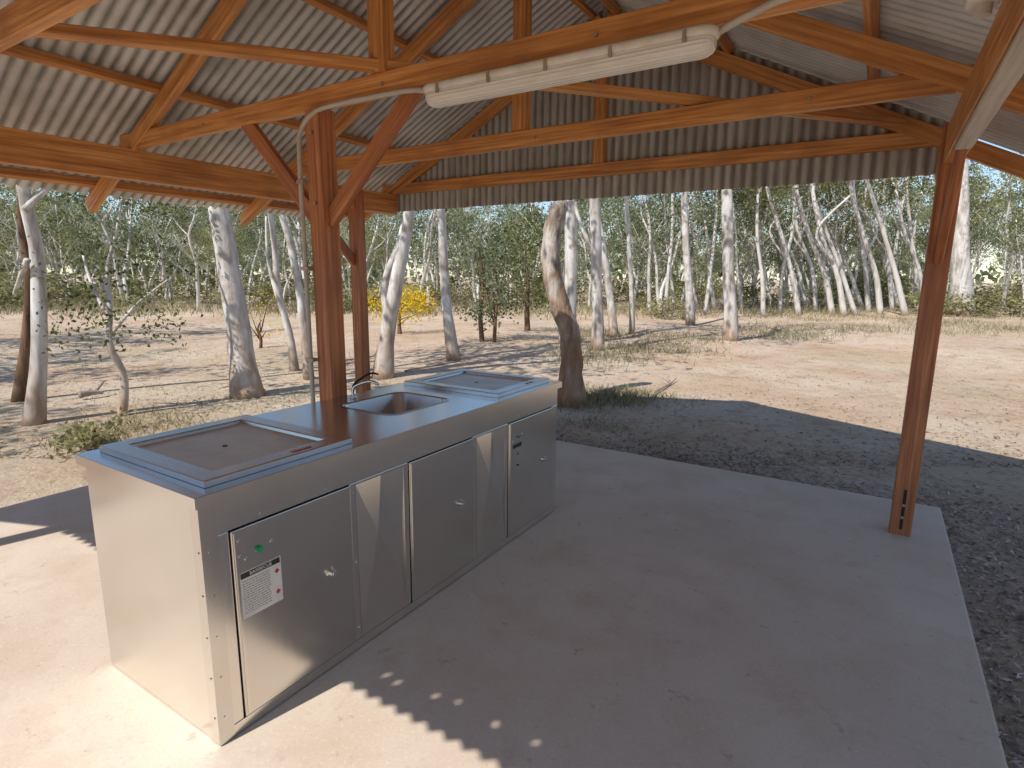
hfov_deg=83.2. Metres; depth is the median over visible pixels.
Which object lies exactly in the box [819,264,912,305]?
shrub
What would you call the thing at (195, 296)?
shrub
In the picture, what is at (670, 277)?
gum tree
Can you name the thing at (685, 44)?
batten light
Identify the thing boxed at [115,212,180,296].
woodland tree
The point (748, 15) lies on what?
electrical conduit
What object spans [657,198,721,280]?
woodland tree
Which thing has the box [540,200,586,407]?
dead tree
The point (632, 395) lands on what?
dry grass
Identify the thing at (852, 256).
woodland tree
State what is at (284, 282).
shrub
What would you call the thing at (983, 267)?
sky
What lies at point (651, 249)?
woodland tree
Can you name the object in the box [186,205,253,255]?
woodland tree
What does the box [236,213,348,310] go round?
woodland tree
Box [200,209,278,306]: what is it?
woodland tree
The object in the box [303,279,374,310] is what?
shrub
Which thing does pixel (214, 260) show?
woodland tree
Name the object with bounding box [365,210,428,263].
woodland tree
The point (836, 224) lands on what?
woodland tree
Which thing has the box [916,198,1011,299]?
woodland tree
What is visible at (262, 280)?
shrub
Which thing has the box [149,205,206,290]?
woodland tree
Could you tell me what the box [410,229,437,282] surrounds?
woodland tree
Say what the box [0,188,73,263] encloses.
woodland tree
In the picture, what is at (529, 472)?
door
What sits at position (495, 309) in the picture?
sapling
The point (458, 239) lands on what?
woodland tree
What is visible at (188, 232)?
woodland tree
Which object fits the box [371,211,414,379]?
gum tree
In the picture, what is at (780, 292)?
gum tree
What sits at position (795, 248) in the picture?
woodland tree
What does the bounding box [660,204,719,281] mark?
woodland tree
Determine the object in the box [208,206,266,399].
gum tree
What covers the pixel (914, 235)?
gum tree
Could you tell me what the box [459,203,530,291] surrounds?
woodland tree
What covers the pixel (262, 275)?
woodland tree
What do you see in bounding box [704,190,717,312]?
gum tree
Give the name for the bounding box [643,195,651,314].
gum tree
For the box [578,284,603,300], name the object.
shrub
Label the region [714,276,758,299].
shrub
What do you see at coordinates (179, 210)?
woodland tree
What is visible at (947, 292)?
shrub
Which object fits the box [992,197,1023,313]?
woodland tree
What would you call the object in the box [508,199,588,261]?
woodland tree
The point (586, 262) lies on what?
woodland tree
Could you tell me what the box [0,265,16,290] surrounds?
shrub
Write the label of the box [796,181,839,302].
gum tree
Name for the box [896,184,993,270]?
woodland tree
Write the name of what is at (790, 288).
woodland tree
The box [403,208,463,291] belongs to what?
woodland tree
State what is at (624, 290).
shrub
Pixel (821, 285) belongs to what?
shrub
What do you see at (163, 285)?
shrub
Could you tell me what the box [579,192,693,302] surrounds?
woodland tree
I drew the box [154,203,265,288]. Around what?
woodland tree
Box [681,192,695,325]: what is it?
gum tree
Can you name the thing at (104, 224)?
woodland tree
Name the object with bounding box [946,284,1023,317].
shrub
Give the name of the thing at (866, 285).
gum tree
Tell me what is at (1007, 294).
shrub
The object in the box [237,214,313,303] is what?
woodland tree
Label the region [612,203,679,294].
woodland tree
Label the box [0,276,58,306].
shrub
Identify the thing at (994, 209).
woodland tree
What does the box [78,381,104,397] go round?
fallen branch
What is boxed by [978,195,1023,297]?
woodland tree
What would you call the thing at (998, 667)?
gravel
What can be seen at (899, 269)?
woodland tree
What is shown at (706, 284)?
shrub
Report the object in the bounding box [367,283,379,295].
shrub
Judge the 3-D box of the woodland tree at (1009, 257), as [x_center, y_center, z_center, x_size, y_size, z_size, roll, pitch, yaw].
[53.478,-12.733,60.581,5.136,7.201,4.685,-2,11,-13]
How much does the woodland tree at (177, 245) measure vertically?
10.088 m
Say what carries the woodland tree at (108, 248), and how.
on the ground at (24, 478)
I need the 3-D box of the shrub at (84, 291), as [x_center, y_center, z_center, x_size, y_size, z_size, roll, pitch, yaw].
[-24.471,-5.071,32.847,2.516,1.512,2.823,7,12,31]
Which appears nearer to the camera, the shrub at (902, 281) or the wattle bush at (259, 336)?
the wattle bush at (259, 336)
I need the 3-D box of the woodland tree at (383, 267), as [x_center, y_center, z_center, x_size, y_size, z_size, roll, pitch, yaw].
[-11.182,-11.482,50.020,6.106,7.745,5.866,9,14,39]
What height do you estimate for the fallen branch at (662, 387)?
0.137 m
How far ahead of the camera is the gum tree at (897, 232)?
35.68 m
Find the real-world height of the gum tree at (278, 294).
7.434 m
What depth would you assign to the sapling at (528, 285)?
16.48 m
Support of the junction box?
attached to the picnic shelter
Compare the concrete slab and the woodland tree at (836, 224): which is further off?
the woodland tree at (836, 224)
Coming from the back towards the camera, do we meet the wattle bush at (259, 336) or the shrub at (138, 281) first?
the shrub at (138, 281)
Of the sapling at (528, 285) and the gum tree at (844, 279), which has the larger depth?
the gum tree at (844, 279)
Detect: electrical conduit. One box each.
[296,87,424,402]
[719,0,792,34]
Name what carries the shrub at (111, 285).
on the ground at (24, 478)
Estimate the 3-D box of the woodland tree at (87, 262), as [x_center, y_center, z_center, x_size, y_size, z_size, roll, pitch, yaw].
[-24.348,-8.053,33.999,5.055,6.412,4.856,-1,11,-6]
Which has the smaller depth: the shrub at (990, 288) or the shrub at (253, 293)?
the shrub at (253, 293)
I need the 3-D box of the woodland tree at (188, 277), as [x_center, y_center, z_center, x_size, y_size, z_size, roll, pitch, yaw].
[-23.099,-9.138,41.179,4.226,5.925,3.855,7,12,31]
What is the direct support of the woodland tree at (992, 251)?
on the ground at (24, 478)
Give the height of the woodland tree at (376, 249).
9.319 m
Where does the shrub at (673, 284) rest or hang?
on the ground at (24, 478)
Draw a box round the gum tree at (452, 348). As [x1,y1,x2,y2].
[437,209,460,360]
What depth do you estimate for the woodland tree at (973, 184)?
29.60 m
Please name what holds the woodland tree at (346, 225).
on the ground at (24, 478)
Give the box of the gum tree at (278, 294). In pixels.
[265,213,299,371]
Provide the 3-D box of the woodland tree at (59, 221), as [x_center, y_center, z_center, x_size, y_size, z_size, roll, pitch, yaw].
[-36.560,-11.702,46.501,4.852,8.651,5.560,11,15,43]
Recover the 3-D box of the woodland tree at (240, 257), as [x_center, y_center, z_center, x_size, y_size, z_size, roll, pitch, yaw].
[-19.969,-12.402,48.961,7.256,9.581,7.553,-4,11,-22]
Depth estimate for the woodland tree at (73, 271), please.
55.54 m
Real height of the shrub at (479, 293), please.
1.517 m
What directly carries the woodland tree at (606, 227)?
on the ground at (24, 478)
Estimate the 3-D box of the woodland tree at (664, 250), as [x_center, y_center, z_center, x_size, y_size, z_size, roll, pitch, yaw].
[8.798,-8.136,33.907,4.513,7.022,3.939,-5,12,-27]
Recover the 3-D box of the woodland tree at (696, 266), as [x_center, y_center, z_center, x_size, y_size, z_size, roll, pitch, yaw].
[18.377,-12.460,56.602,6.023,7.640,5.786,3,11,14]
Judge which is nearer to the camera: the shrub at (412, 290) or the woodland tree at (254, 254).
the shrub at (412, 290)
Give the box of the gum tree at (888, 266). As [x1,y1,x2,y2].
[857,175,934,310]
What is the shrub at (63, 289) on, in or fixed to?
on the ground at (24, 478)
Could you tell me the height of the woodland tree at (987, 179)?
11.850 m
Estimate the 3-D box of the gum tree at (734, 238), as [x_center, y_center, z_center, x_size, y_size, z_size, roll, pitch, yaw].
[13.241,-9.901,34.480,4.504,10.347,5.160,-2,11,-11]
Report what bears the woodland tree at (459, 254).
on the ground at (24, 478)
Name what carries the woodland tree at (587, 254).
on the ground at (24, 478)
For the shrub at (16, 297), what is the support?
on the ground at (24, 478)
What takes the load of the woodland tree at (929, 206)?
on the ground at (24, 478)
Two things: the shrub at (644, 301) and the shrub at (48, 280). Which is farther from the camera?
the shrub at (48, 280)
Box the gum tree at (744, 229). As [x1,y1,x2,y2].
[703,186,781,304]
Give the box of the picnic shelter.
[0,0,1023,536]
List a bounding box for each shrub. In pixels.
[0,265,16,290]
[0,266,73,296]
[0,269,54,310]
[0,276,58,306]
[0,277,15,300]
[1,269,104,303]
[52,284,104,300]
[56,288,116,305]
[63,270,139,298]
[91,287,144,306]
[111,275,162,295]
[112,267,194,298]
[115,286,156,300]
[168,288,193,300]
[177,283,219,303]
[185,271,244,296]
[204,280,275,306]
[216,269,270,290]
[245,273,285,294]
[246,279,292,302]
[251,266,313,299]
[280,276,309,297]
[285,279,313,305]
[293,274,388,312]
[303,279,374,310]
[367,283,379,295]
[369,273,440,313]
[403,282,433,296]
[411,262,512,297]
[417,273,476,299]
[424,280,472,303]
[466,285,502,302]
[505,274,548,307]
[506,268,543,298]
[531,273,604,303]
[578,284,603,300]
[602,279,628,295]
[603,277,652,302]
[616,268,683,301]
[634,294,654,310]
[635,290,695,320]
[653,274,699,296]
[663,274,722,299]
[675,281,721,302]
[694,276,722,295]
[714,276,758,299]
[736,278,802,309]
[800,287,863,312]
[804,272,860,296]
[805,266,887,301]
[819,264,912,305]
[835,270,910,301]
[880,273,910,292]
[894,281,989,316]
[899,282,1006,314]
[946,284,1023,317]
[948,286,1008,308]
[974,267,1023,307]
[981,283,1022,305]
[987,274,1023,299]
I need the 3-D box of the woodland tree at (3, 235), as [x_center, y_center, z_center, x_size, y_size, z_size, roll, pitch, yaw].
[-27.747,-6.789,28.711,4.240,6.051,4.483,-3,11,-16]
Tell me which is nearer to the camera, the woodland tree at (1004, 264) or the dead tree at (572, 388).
the dead tree at (572, 388)
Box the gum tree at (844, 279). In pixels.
[798,182,857,315]
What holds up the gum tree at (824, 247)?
on the ground at (24, 478)
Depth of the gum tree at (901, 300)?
27.94 m
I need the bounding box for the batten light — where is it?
[423,23,720,107]
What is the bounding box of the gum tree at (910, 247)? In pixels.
[856,176,935,290]
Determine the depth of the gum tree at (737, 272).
29.37 m
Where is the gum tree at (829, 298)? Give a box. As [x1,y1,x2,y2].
[794,185,835,314]
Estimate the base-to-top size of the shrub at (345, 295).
2.123 m
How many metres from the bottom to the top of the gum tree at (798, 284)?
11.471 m
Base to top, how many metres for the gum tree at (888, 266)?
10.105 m
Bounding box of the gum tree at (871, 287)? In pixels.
[824,181,875,305]
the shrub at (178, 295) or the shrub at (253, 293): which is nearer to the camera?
the shrub at (253, 293)
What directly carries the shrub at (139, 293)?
on the ground at (24, 478)
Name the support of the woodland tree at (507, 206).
on the ground at (24, 478)
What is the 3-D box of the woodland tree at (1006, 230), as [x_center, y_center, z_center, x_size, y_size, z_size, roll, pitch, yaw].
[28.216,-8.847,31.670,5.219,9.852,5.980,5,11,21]
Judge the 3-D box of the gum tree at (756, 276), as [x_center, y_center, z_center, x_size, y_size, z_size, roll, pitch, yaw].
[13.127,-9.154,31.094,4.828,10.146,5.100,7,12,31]
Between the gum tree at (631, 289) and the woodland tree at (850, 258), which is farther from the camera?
the woodland tree at (850, 258)
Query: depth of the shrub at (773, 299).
31.05 m
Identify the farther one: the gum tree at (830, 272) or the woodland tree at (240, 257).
the woodland tree at (240, 257)
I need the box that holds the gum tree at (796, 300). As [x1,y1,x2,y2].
[765,186,801,315]
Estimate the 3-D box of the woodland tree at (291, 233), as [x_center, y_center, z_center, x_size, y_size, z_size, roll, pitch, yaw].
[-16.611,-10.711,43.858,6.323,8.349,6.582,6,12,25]
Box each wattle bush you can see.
[245,291,286,347]
[367,280,437,333]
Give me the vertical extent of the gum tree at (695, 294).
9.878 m
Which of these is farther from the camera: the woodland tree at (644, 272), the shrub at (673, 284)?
the woodland tree at (644, 272)
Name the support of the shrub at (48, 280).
on the ground at (24, 478)
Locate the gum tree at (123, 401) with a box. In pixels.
[4,193,210,416]
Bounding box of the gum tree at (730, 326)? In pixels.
[721,189,738,340]
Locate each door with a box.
[229,486,356,715]
[408,438,473,601]
[507,407,552,535]
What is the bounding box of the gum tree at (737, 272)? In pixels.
[705,188,752,309]
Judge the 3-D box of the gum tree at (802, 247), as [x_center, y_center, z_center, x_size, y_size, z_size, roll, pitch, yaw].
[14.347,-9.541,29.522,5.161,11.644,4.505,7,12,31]
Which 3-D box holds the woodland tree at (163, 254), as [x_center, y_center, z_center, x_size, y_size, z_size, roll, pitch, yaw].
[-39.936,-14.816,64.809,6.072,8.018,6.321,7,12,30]
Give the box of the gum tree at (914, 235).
[881,176,933,303]
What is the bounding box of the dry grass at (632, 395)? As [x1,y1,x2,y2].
[0,294,1023,451]
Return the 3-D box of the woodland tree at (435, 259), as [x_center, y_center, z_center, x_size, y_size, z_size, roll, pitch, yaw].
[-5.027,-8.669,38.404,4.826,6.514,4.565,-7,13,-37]
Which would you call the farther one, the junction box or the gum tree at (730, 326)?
the gum tree at (730, 326)
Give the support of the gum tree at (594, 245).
on the ground at (24, 478)
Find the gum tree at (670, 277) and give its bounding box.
[651,194,681,309]
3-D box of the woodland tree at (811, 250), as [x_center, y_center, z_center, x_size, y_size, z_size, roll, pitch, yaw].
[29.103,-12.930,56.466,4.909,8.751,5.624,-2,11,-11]
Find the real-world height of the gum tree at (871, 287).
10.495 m
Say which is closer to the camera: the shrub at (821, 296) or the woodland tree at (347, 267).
the shrub at (821, 296)
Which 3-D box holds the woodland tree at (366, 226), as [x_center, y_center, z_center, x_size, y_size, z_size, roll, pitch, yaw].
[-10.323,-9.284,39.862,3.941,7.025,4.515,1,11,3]
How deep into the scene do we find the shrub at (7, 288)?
30.55 m
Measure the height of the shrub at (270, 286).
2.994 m
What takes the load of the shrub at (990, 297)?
on the ground at (24, 478)
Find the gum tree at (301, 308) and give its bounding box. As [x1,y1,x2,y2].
[279,214,314,379]
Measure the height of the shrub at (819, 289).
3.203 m
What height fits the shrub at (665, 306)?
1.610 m
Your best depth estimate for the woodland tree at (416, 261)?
55.04 m
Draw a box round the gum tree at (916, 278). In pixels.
[890,179,919,310]
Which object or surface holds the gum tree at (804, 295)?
on the ground at (24, 478)
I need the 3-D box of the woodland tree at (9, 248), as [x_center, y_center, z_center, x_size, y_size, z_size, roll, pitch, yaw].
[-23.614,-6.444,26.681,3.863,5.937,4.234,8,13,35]
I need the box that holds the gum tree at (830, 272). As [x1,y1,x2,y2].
[817,181,878,305]
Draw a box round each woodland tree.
[0,183,50,281]
[0,183,63,297]
[0,185,55,305]
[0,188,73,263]
[0,209,16,255]
[0,211,42,274]
[1,196,58,264]
[2,189,111,300]
[8,190,93,280]
[36,194,139,301]
[40,189,190,304]
[42,221,94,284]
[43,209,92,283]
[48,189,145,288]
[55,203,115,279]
[75,210,140,295]
[108,203,162,289]
[112,200,207,302]
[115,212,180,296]
[118,202,197,294]
[128,199,237,311]
[135,218,181,283]
[142,207,205,286]
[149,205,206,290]
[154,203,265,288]
[157,202,239,291]
[161,212,213,296]
[183,207,239,289]
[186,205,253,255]
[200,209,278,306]
[209,211,269,286]
[210,212,290,291]
[232,215,309,271]
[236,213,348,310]
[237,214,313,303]
[239,220,269,270]
[253,222,307,284]
[259,213,312,266]
[289,217,349,266]
[290,222,345,277]
[306,213,393,265]
[340,223,369,293]
[341,217,391,269]
[342,214,389,283]
[348,212,419,302]
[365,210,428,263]
[365,214,420,271]
[366,212,419,280]
[374,207,475,306]
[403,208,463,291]
[408,212,463,300]
[409,224,438,285]
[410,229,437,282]
[423,205,496,300]
[429,204,526,304]
[433,220,477,290]
[446,208,484,295]
[448,212,489,289]
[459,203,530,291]
[472,225,523,292]
[474,204,544,297]
[488,227,521,290]
[490,203,564,302]
[495,203,546,275]
[496,203,545,287]
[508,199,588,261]
[543,205,617,300]
[549,199,623,289]
[559,196,646,306]
[577,196,637,301]
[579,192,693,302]
[588,206,625,284]
[604,198,654,294]
[609,190,738,308]
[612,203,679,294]
[619,222,665,293]
[624,194,700,292]
[631,213,680,291]
[635,188,750,303]
[637,207,683,285]
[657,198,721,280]
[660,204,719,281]
[672,223,733,287]
[691,200,753,273]
[695,237,721,291]
[698,189,783,299]
[720,218,774,300]
[734,235,766,292]
[735,185,817,297]
[735,195,774,297]
[737,186,842,302]
[748,216,805,289]
[767,186,837,297]
[767,208,833,282]
[783,204,853,303]
[785,213,833,287]
[797,194,873,286]
[805,177,904,307]
[807,181,888,268]
[826,180,915,283]
[841,185,900,256]
[843,222,903,295]
[854,185,932,278]
[869,208,927,288]
[875,176,934,287]
[882,209,927,278]
[892,200,976,269]
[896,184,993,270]
[914,171,1003,254]
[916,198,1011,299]
[923,153,1023,256]
[969,181,1016,279]
[969,187,1023,303]
[970,204,1019,282]
[972,192,1023,289]
[974,212,1021,286]
[978,154,1023,309]
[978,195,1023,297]
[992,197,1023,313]
[995,233,1023,273]
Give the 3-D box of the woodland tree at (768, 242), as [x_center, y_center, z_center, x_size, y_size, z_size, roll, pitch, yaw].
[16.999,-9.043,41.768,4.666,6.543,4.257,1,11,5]
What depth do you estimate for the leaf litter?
6.88 m
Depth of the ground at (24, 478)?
8.56 m
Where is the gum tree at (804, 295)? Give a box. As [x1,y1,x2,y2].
[734,185,809,305]
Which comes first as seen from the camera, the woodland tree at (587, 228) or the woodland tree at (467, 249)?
the woodland tree at (587, 228)
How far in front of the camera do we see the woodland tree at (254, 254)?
67.31 m
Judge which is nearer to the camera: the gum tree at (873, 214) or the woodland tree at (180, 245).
the gum tree at (873, 214)
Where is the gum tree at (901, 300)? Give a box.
[865,179,908,315]
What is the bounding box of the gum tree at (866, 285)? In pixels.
[840,180,877,311]
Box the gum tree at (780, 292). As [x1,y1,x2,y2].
[769,187,803,312]
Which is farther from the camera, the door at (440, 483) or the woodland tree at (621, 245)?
the woodland tree at (621, 245)
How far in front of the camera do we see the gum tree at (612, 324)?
16.10 m
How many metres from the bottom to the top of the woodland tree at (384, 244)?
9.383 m
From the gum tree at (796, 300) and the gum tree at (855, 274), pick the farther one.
the gum tree at (855, 274)
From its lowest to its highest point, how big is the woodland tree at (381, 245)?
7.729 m
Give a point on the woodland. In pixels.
(376, 275)
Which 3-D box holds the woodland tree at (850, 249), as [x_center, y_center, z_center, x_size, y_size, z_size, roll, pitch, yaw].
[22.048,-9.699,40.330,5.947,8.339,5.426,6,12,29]
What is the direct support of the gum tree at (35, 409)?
on the ground at (24, 478)
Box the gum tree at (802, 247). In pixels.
[782,185,824,310]
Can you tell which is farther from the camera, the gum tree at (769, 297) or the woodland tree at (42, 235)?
the woodland tree at (42, 235)
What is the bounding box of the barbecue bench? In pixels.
[75,369,561,745]
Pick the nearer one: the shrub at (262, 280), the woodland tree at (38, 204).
the woodland tree at (38, 204)
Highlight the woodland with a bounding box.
[0,182,1023,290]
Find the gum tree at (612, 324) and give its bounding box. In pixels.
[599,198,618,337]
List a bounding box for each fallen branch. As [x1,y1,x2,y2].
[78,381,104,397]
[404,359,469,371]
[654,374,675,392]
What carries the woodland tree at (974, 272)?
on the ground at (24, 478)
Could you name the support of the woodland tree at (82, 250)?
on the ground at (24, 478)
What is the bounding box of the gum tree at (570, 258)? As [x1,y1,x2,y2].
[558,200,577,342]
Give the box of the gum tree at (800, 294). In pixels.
[775,183,818,304]
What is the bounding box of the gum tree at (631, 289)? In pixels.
[624,196,634,333]
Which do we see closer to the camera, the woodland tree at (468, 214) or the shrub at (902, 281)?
the woodland tree at (468, 214)
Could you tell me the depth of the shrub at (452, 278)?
41.81 m
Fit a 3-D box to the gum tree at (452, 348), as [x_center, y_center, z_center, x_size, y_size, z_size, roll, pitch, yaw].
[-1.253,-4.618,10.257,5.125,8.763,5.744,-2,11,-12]
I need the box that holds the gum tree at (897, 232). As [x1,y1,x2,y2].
[874,175,934,305]
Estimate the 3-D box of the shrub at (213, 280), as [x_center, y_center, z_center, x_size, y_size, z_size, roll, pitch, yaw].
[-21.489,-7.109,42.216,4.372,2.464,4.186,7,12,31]
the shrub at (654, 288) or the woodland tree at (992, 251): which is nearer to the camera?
the shrub at (654, 288)
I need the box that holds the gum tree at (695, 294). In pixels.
[680,192,698,305]
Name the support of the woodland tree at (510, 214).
on the ground at (24, 478)
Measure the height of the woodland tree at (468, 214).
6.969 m
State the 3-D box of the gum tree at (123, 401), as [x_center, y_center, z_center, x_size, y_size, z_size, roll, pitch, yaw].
[-4.464,-1.347,6.681,1.684,3.566,2.098,0,11,-1]
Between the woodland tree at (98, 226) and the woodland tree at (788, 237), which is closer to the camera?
the woodland tree at (788, 237)
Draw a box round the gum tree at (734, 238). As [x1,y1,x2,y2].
[707,188,762,304]
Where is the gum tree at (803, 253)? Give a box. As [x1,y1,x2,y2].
[777,207,813,283]
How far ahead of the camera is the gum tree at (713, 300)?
29.14 m
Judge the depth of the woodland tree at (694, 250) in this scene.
29.62 m
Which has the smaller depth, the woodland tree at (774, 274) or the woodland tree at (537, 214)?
the woodland tree at (537, 214)
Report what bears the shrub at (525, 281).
on the ground at (24, 478)
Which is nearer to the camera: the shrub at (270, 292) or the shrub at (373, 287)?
the shrub at (270, 292)
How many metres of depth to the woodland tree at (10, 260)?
59.23 m
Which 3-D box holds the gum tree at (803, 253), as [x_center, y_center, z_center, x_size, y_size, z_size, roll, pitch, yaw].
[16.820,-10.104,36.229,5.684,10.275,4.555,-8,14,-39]
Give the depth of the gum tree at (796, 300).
26.52 m
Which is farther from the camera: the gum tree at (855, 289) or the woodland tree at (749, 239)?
the woodland tree at (749, 239)
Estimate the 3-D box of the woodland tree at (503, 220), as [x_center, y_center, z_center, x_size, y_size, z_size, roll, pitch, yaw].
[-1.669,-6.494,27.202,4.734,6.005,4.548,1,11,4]
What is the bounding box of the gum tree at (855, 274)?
[851,187,866,297]
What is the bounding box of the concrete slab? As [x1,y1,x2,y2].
[0,440,1007,767]
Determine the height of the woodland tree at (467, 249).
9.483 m
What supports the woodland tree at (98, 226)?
on the ground at (24, 478)
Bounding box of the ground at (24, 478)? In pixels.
[0,274,1023,767]
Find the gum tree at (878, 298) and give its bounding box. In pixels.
[848,180,883,314]
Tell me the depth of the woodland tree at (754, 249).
30.71 m
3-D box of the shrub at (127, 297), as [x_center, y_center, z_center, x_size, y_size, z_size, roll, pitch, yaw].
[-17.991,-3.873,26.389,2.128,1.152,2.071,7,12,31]
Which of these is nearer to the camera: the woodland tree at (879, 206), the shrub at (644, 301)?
the shrub at (644, 301)
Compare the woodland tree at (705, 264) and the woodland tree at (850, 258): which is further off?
the woodland tree at (705, 264)
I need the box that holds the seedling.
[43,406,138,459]
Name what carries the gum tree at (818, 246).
on the ground at (24, 478)
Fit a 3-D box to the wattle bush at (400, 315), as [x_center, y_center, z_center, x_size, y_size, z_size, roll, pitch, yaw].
[-3.257,-2.206,16.460,2.427,1.671,1.860,0,11,-3]
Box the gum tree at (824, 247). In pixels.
[811,183,849,315]
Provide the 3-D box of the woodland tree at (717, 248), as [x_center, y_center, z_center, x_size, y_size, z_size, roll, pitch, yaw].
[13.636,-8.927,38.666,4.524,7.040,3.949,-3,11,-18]
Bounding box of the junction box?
[964,0,1000,19]
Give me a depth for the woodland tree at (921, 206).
42.61 m
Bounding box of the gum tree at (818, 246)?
[782,183,840,307]
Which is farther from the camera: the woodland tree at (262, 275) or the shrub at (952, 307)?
the woodland tree at (262, 275)
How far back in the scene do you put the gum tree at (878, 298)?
28.61 m
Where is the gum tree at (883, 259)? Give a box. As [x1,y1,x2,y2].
[829,180,898,307]
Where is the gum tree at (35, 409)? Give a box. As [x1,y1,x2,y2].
[12,185,47,425]
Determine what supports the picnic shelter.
on the concrete slab
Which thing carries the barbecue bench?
on the concrete slab
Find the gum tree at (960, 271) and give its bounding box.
[946,159,978,316]
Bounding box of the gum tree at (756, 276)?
[713,185,804,307]
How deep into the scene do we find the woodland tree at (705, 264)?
67.81 m
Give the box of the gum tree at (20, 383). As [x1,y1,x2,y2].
[10,196,30,402]
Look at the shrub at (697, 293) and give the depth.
37.81 m
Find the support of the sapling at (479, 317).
on the ground at (24, 478)
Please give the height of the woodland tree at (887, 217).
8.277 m
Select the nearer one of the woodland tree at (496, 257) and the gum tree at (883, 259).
the gum tree at (883, 259)
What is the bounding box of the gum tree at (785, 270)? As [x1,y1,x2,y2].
[772,184,806,306]
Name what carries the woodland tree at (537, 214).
on the ground at (24, 478)
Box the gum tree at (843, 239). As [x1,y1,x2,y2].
[820,180,881,303]
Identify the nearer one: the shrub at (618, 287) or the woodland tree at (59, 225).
the woodland tree at (59, 225)
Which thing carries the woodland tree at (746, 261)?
on the ground at (24, 478)
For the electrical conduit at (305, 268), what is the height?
2.428 m
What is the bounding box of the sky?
[0,139,1023,282]
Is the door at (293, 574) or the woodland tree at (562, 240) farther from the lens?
the woodland tree at (562, 240)
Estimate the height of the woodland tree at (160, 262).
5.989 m
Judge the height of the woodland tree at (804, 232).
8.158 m
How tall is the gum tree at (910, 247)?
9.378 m
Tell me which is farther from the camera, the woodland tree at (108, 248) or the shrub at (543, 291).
the woodland tree at (108, 248)
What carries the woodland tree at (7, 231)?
on the ground at (24, 478)
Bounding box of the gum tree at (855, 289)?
[786,181,864,307]
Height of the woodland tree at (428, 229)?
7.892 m
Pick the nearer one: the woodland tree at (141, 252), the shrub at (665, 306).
the shrub at (665, 306)
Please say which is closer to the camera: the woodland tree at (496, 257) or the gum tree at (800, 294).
the gum tree at (800, 294)
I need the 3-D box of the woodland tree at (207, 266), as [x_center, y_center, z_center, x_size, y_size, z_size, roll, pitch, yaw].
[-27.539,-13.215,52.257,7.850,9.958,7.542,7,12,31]
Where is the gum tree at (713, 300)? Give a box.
[692,192,720,309]
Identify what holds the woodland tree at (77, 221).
on the ground at (24, 478)
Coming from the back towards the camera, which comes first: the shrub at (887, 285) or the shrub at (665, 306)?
the shrub at (887, 285)
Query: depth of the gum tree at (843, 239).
35.60 m
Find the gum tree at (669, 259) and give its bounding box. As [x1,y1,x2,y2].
[663,193,673,317]
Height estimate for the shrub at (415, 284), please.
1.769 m
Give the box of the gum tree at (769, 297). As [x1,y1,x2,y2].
[700,185,806,308]
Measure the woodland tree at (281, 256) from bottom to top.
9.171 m
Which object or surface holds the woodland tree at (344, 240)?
on the ground at (24, 478)
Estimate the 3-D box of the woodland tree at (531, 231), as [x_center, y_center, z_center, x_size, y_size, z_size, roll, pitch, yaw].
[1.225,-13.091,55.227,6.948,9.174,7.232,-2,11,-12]
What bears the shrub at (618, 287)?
on the ground at (24, 478)
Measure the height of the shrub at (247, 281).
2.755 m
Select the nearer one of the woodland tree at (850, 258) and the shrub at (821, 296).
the shrub at (821, 296)
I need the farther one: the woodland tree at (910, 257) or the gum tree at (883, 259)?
the woodland tree at (910, 257)
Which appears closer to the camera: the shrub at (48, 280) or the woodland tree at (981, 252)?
the shrub at (48, 280)
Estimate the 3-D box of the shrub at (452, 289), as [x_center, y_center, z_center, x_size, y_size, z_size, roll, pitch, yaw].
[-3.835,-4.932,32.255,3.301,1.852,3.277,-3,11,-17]
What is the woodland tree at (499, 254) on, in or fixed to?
on the ground at (24, 478)
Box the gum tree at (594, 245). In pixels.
[573,198,604,350]
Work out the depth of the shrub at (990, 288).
36.40 m
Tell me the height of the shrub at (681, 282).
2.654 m
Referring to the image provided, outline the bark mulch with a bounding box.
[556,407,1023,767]
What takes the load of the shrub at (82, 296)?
on the ground at (24, 478)
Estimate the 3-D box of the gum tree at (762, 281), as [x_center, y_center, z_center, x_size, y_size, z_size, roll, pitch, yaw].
[10.770,-7.500,25.210,4.504,9.165,5.160,4,11,18]
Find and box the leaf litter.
[0,309,1023,466]
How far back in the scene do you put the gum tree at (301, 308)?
9.11 m
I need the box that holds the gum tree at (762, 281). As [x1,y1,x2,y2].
[707,184,810,315]
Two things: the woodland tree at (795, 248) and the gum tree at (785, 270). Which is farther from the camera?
the woodland tree at (795, 248)
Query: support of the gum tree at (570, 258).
on the ground at (24, 478)
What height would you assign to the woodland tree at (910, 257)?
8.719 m
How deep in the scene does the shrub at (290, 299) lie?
30.33 m
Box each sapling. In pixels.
[450,220,524,341]
[459,257,517,342]
[477,206,564,330]
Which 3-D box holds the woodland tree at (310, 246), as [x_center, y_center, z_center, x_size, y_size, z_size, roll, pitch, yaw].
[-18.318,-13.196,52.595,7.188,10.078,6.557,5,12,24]
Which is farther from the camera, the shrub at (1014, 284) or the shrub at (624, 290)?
the shrub at (1014, 284)
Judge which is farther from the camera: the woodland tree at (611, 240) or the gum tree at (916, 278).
the woodland tree at (611, 240)
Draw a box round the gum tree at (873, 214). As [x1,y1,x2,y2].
[856,179,890,267]
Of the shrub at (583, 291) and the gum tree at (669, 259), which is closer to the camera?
the gum tree at (669, 259)
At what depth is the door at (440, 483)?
2.86 m
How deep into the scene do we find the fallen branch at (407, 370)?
10.58 m
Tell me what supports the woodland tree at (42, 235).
on the ground at (24, 478)
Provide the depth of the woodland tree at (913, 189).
47.80 m

